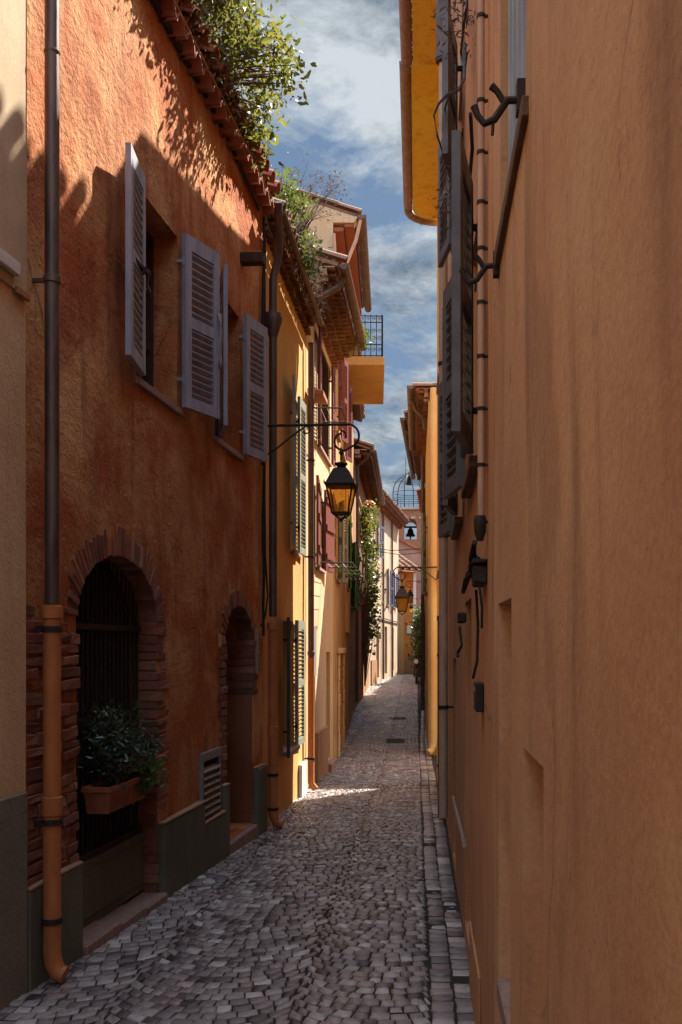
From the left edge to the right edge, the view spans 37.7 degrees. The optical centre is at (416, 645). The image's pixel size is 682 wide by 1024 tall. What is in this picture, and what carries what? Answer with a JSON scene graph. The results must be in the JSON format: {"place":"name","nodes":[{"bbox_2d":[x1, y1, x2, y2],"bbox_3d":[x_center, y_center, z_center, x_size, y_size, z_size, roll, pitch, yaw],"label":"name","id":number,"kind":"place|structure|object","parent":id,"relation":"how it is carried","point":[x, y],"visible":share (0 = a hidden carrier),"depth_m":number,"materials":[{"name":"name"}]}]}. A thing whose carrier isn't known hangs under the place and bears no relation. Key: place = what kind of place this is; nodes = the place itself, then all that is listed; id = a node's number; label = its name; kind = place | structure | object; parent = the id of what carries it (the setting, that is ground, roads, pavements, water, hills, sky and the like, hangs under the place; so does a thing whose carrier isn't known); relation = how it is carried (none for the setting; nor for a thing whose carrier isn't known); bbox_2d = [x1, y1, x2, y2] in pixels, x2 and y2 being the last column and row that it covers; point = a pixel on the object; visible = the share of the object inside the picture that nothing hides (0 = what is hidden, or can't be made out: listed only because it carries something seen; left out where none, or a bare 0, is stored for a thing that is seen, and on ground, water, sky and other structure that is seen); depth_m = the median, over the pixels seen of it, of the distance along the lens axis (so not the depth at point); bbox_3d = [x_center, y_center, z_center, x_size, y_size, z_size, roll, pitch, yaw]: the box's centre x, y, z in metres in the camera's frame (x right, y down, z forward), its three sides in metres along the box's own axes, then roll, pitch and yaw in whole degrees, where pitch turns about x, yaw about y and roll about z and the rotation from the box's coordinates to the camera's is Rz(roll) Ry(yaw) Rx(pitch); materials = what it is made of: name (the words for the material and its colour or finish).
{"place":"outdoors","nodes":[
{"label":"outdoors","id":0,"kind":"place"},
{"bbox_2d":[0,674,474,1023],"bbox_3d":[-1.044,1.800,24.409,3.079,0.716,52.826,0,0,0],"label":"street","id":1,"kind":"structure","parent":0,"point":[349,768],"depth_m":6.24,"materials":[{"name":"stone"}]},
{"bbox_2d":[384,739,405,743],"bbox_3d":[-0.460,2.118,21.950,0.480,0.043,1.100,0,0,0],"label":"manhole cover","id":2,"kind":"object","parent":1,"relation":"on","point":[395,741],"visible":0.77,"depth_m":21.88,"materials":[{"name":"black metal"}]},
{"bbox_2d":[391,717,406,719],"bbox_3d":[-0.480,2.034,27.650,0.440,0.043,0.900,0,0,0],"label":"manhole cover","id":3,"kind":"object","parent":1,"relation":"on","point":[401,718],"visible":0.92,"depth_m":27.59,"materials":[{"name":"black metal"}]},
{"bbox_2d":[404,600,420,679],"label":"ivy bush","id":4,"kind":"object","parent":1,"relation":"on","point":[416,622],"visible":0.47,"depth_m":44.26,"materials":[{"name":"green plant"}]},
{"bbox_2d":[407,653,420,683],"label":"motorcycle","id":5,"kind":"object","parent":1,"relation":"on","point":[416,669],"visible":0.97,"depth_m":42.72,"materials":[{"name":"grey paint"}]},
{"bbox_2d":[201,0,436,538],"label":"sky","id":6,"kind":"structure","parent":0,"point":[351,120],"materials":[{"name":"blue"}]},
{"bbox_2d":[392,458,420,547],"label":"bell tower","id":7,"kind":"structure","parent":0,"point":[413,514],"depth_m":75.00,"materials":[{"name":"paint"}]},
{"label":"ground","id":8,"kind":"structure","parent":0,"visible":0},
{"bbox_2d":[0,0,29,1010],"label":"house","id":9,"kind":"structure","parent":8,"relation":"on","point":[14,296],"depth_m":4.79,"materials":[{"name":"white paint"}]},
{"bbox_2d":[26,0,280,992],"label":"house","id":10,"kind":"structure","parent":8,"relation":"on","point":[146,436],"depth_m":6.65,"materials":[{"name":"paint"}]},
{"bbox_2d":[81,774,145,813],"bbox_3d":[-1.867,0.918,6.228,0.186,0.164,0.696,0,0,4],"label":"flower trough","id":11,"kind":"object","parent":10,"relation":"attached to","point":[108,799],"visible":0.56,"depth_m":5.94,"materials":[{"name":"ceramic"}]},
{"bbox_2d":[77,697,163,794],"bbox_3d":[-1.868,0.629,6.251,0.470,0.640,0.897,0,0,0],"label":"potted shrub","id":12,"kind":"object","parent":11,"relation":"in","point":[116,759],"visible":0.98,"depth_m":6.07,"materials":[{"name":"green plant"}]},
{"bbox_2d":[127,748,169,805],"bbox_3d":[-1.757,0.838,6.424,0.292,0.359,0.344,0,0,22],"label":"trailing plant","id":13,"kind":"object","parent":11,"relation":"in","point":[147,781],"visible":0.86,"depth_m":6.39,"materials":[{"name":"green plant"}]},
{"bbox_2d":[134,230,182,415],"bbox_3d":[-1.903,-2.370,6.957,0.265,1.320,0.947,0,0,4],"label":"window","id":14,"kind":"structure","parent":10,"relation":"in","point":[146,383],"depth_m":7.34,"materials":[{"name":"brown wood"}]},
{"bbox_2d":[152,755,165,775],"bbox_3d":[-1.830,0.828,6.774,0.156,0.144,0.311,0,0,4],"label":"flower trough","id":15,"kind":"object","parent":10,"relation":"attached to","point":[157,756],"visible":0.12,"depth_m":6.87,"materials":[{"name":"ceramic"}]},
{"bbox_2d":[128,725,165,762],"bbox_3d":[-1.843,0.694,6.691,0.298,0.325,0.350,0,0,0],"label":"potted plant","id":16,"kind":"object","parent":15,"relation":"in","point":[153,744],"visible":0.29,"depth_m":6.71,"materials":[{"name":"green plant"}]},
{"bbox_2d":[151,0,268,635],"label":"cable","id":17,"kind":"object","parent":10,"relation":"attached to","point":[157,7],"visible":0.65,"depth_m":9.96,"materials":[{"name":"black rubber"}]},
{"bbox_2d":[178,0,257,135],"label":"dry creeper","id":18,"kind":"object","parent":10,"relation":"on","point":[202,18],"visible":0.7,"depth_m":7.90,"materials":[{"name":"green plant"}]},
{"bbox_2d":[193,0,245,55],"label":"roof creeper","id":19,"kind":"object","parent":10,"relation":"on","point":[220,5],"visible":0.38,"depth_m":7.69,"materials":[{"name":"green plant"}]},
{"bbox_2d":[217,314,222,369],"bbox_3d":[-1.535,-2.370,7.756,0.054,0.421,0.064,0,0,-22],"label":"rag","id":20,"kind":"object","parent":10,"relation":"attached to","point":[220,363],"visible":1,"depth_m":7.74,"materials":[{"name":"grey fabric"}]},
{"bbox_2d":[214,419,243,460],"bbox_3d":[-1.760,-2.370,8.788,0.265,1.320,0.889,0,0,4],"label":"window sill","id":21,"kind":"structure","parent":10,"relation":"in","point":[217,440],"depth_m":8.80,"materials":[{"name":"brown wood"}]},
{"bbox_2d":[202,0,316,179],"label":"roof shrub","id":22,"kind":"object","parent":10,"relation":"on","point":[253,46],"visible":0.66,"depth_m":8.34,"materials":[{"name":"green plant"}]},
{"bbox_2d":[261,423,359,521],"bbox_3d":[-1.073,-1.761,10.022,1.022,1.032,0.313,0,0,4],"label":"street lamp","id":23,"kind":"object","parent":10,"relation":"attached to","point":[340,476],"visible":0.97,"depth_m":9.98,"materials":[{"name":"black metal"}]},
{"bbox_2d":[263,197,323,828],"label":"house","id":24,"kind":"structure","parent":8,"relation":"on","point":[289,311],"depth_m":11.72,"materials":[{"name":"yellow paint"}]},
{"bbox_2d":[283,622,299,756],"bbox_3d":[-1.581,0.490,11.957,0.267,1.580,0.901,0,0,0],"label":"window","id":25,"kind":"structure","parent":24,"relation":"in","point":[293,748],"depth_m":12.35,"materials":[{"name":"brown wood"}]},
{"bbox_2d":[290,550,300,557],"bbox_3d":[-1.568,-1.144,12.370,0.200,0.047,0.537,0,0,1],"label":"window","id":26,"kind":"structure","parent":24,"relation":"in","point":[296,554],"depth_m":12.22,"materials":[{"name":"brown wood"}]},
{"bbox_2d":[274,164,336,282],"bbox_3d":[-1.274,-4.698,11.212,0.626,0.926,1.517,0,0,6],"label":"roof plant","id":27,"kind":"object","parent":24,"relation":"on","point":[295,210],"visible":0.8,"depth_m":10.93,"materials":[{"name":"green plant"}]},
{"bbox_2d":[271,147,350,235],"bbox_3d":[-1.195,-5.168,11.474,0.867,0.982,1.320,0,0,0],"label":"roof weed","id":28,"kind":"object","parent":24,"relation":"on","point":[308,217],"visible":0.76,"depth_m":11.58,"materials":[{"name":"brown plant"}]},
{"bbox_2d":[291,207,338,327],"bbox_3d":[-1.353,-4.692,12.428,0.622,1.092,2.052,0,0,8],"label":"dry bush","id":29,"kind":"object","parent":24,"relation":"on","point":[316,289],"visible":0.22,"depth_m":12.53,"materials":[{"name":"green plant"}]},
{"bbox_2d":[273,183,371,758],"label":"house","id":30,"kind":"structure","parent":8,"relation":"on","point":[343,234],"depth_m":18.24,"materials":[{"name":"beige paint"}]},
{"bbox_2d":[336,430,340,442],"bbox_3d":[-1.508,-3.893,18.509,0.190,0.047,0.880,0,0,-1],"label":"window","id":31,"kind":"structure","parent":30,"relation":"in","point":[337,431],"depth_m":18.52,"materials":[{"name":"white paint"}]},
{"bbox_2d":[337,648,345,756],"bbox_3d":[-1.467,1.270,19.670,0.069,2.460,2.160,0,0,-1],"label":"stone doorway","id":32,"kind":"structure","parent":30,"relation":"in","point":[339,650],"depth_m":18.71,"materials":[{"name":"beige stone"}]},
{"bbox_2d":[334,570,362,574],"bbox_3d":[-1.225,-1.331,18.050,0.469,0.023,0.923,0,0,0],"label":"drying rail","id":33,"kind":"object","parent":30,"relation":"attached to","point":[349,573],"visible":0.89,"depth_m":17.59,"materials":[{"name":"black metal"}]},
{"bbox_2d":[337,576,363,580],"bbox_3d":[-1.257,-1.293,19.050,0.452,0.023,0.923,0,0,0],"label":"drying rail","id":34,"kind":"object","parent":30,"relation":"attached to","point":[355,579],"visible":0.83,"depth_m":19.49,"materials":[{"name":"black metal"}]},
{"bbox_2d":[299,245,366,788],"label":"house","id":35,"kind":"structure","parent":8,"relation":"on","point":[333,340],"depth_m":15.29,"materials":[{"name":"yellow paint"}]},
{"bbox_2d":[316,567,324,573],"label":"window","id":36,"kind":"structure","parent":35,"relation":"in","point":[319,569],"depth_m":14.89,"materials":[{"name":"brown wood"}]},
{"bbox_2d":[317,444,331,466],"bbox_3d":[-1.685,-2.994,15.713,0.540,0.047,1.680,0,0,1],"label":"window","id":37,"kind":"structure","parent":35,"relation":"in","point":[319,446],"depth_m":15.54,"materials":[{"name":"brown wood"}]},
{"bbox_2d":[314,407,346,422],"bbox_3d":[-1.274,-3.397,14.650,0.450,0.023,0.923,0,0,0],"label":"drying rail","id":38,"kind":"object","parent":35,"relation":"attached to","point":[331,421],"visible":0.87,"depth_m":14.55,"materials":[{"name":"black metal"}]},
{"bbox_2d":[320,562,356,567],"bbox_3d":[-1.211,-1.229,15.150,0.560,0.023,0.923,0,0,0],"label":"drying rail","id":39,"kind":"object","parent":35,"relation":"attached to","point":[328,563],"visible":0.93,"depth_m":14.70,"materials":[{"name":"black metal"}]},
{"bbox_2d":[354,325,373,348],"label":"gutter plant","id":40,"kind":"object","parent":35,"relation":"on","point":[366,333],"visible":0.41,"depth_m":16.89,"materials":[{"name":"green plant"}]},
{"bbox_2d":[345,315,383,740],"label":"house","id":41,"kind":"structure","parent":8,"relation":"on","point":[366,379],"depth_m":23.72,"materials":[{"name":"orange paint"}]},
{"bbox_2d":[354,437,384,709],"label":"house","id":42,"kind":"structure","parent":8,"relation":"on","point":[367,478],"depth_m":31.99,"materials":[{"name":"yellow paint"}]},
{"bbox_2d":[359,500,376,607],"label":"climbing flowers","id":43,"kind":"object","parent":42,"relation":"attached to","point":[367,522],"visible":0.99,"depth_m":33.53,"materials":[{"name":"green plant"}]},
{"bbox_2d":[362,499,374,511],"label":"red blooms","id":44,"kind":"object","parent":43,"relation":"attached to","point":[369,502],"visible":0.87,"depth_m":33.60,"materials":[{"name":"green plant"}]},
{"bbox_2d":[360,496,386,685],"bbox_3d":[-1.685,-1.969,35.989,1.205,6.748,4.654,0,0,0],"label":"climbing creeper","id":45,"kind":"object","parent":42,"relation":"attached to","point":[368,634],"visible":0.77,"depth_m":35.19,"materials":[{"name":"green plant"}]},
{"bbox_2d":[359,546,420,554],"bbox_3d":[-0.700,-3.329,34.499,2.403,0.362,3.023,0,0,0],"label":"cable","id":46,"kind":"object","parent":42,"relation":"attached to","point":[394,550],"visible":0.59,"depth_m":32.99,"materials":[{"name":"black rubber"}]},
{"bbox_2d":[369,489,409,685],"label":"house","id":47,"kind":"structure","parent":8,"relation":"on","point":[392,517],"depth_m":46.66,"materials":[{"name":"white paint"}]},
{"bbox_2d":[398,553,420,673],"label":"house","id":48,"kind":"structure","parent":8,"relation":"on","point":[404,619],"depth_m":52.10,"materials":[{"name":"orange paint"}]},
{"bbox_2d":[398,538,420,670],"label":"house","id":49,"kind":"structure","parent":8,"relation":"on","point":[413,558],"depth_m":55.09,"materials":[{"name":"orange paint"}]},
{"bbox_2d":[400,409,425,727],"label":"house","id":50,"kind":"structure","parent":8,"relation":"on","point":[417,464],"depth_m":26.22,"materials":[{"name":"brown paint"}]},
{"bbox_2d":[406,581,420,603],"bbox_3d":[0.044,-1.650,30.500,0.736,0.744,0.225,0,0,0],"label":"street lamp","id":51,"kind":"object","parent":50,"relation":"attached to","point":[410,593],"visible":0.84,"depth_m":30.44,"materials":[{"name":"black metal"}]},
{"bbox_2d":[416,488,420,511],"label":"house","id":52,"kind":"structure","parent":8,"relation":"on","point":[418,491],"depth_m":35.17,"materials":[{"name":"orange paint"}]},
{"bbox_2d":[407,382,436,755],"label":"house","id":53,"kind":"structure","parent":8,"relation":"on","point":[422,412],"depth_m":19.00,"materials":[{"name":"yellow paint"}]},
{"bbox_2d":[393,566,436,614],"bbox_3d":[0.031,-1.056,18.809,0.950,0.960,0.291,0,0,1],"label":"street lamp","id":54,"kind":"object","parent":53,"relation":"attached to","point":[402,593],"visible":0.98,"depth_m":18.79,"materials":[{"name":"black metal"}]},
{"bbox_2d":[399,61,445,818],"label":"house","id":55,"kind":"structure","parent":8,"relation":"on","point":[419,92],"depth_m":12.76,"materials":[{"name":"orange paint"}]},
{"bbox_2d":[436,373,438,394],"bbox_3d":[0.378,-4.085,12.520,0.241,1.630,0.880,0,0,0],"label":"window","id":56,"kind":"structure","parent":55,"relation":"in","point":[437,373],"depth_m":12.40,"materials":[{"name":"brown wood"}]},
{"bbox_2d":[399,0,453,847],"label":"house","id":57,"kind":"structure","parent":8,"relation":"on","point":[417,22],"depth_m":8.11,"materials":[{"name":"paint"}]},
{"bbox_2d":[438,0,492,1023],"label":"house","id":58,"kind":"structure","parent":8,"relation":"on","point":[472,779],"depth_m":4.74,"materials":[{"name":"brown paint"}]},
{"bbox_2d":[420,128,463,228],"bbox_3d":[0.164,-2.606,5.548,0.282,0.633,0.800,0,0,0],"label":"wall weed","id":59,"kind":"object","parent":58,"relation":"attached to","point":[449,197],"depth_m":5.38,"materials":[{"name":"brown plant"}]},
{"bbox_2d":[426,0,475,61],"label":"ledge weed","id":60,"kind":"object","parent":58,"relation":"attached to","point":[454,19],"visible":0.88,"depth_m":4.60,"materials":[{"name":"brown plant"}]},
{"bbox_2d":[433,0,473,176],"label":"cable","id":61,"kind":"object","parent":58,"relation":"attached to","point":[464,65],"visible":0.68,"depth_m":4.53,"materials":[{"name":"black rubber"}]},
{"bbox_2d":[451,517,462,539],"bbox_3d":[0.328,-0.783,6.675,0.170,0.047,0.930,0,0,0],"label":"window","id":62,"kind":"structure","parent":58,"relation":"in","point":[458,521],"depth_m":6.44,"materials":[{"name":"brown wood"}]},
{"bbox_2d":[456,612,466,657],"bbox_3d":[0.256,-0.062,5.685,0.058,0.257,0.188,0,0,0],"label":"alarm box","id":63,"kind":"object","parent":58,"relation":"attached to","point":[461,617],"visible":1,"depth_m":5.62,"materials":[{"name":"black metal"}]},
{"bbox_2d":[461,455,477,498],"bbox_3d":[0.312,-0.783,4.675,0.170,0.047,0.930,0,0,0],"label":"window","id":64,"kind":"structure","parent":58,"relation":"in","point":[471,473],"depth_m":4.52,"materials":[{"name":"brown wood"}]},
{"bbox_2d":[461,540,487,678],"bbox_3d":[0.233,-0.132,3.992,0.085,0.535,0.509,0,0,0],"label":"junction box","id":65,"kind":"object","parent":58,"relation":"attached to","point":[476,573],"visible":1,"depth_m":3.82,"materials":[{"name":"black metal"}]},
{"bbox_2d":[459,0,681,1023],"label":"house","id":66,"kind":"structure","parent":8,"relation":"on","point":[584,120],"depth_m":1.49,"materials":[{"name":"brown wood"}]},
{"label":"house","id":67,"kind":"object","parent":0,"visible":0},
{"bbox_2d":[409,598,420,612],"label":"street lamp","id":68,"kind":"object","parent":67,"relation":"attached to","point":[411,607],"visible":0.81,"depth_m":40.19,"materials":[{"name":"black metal"}]}
]}

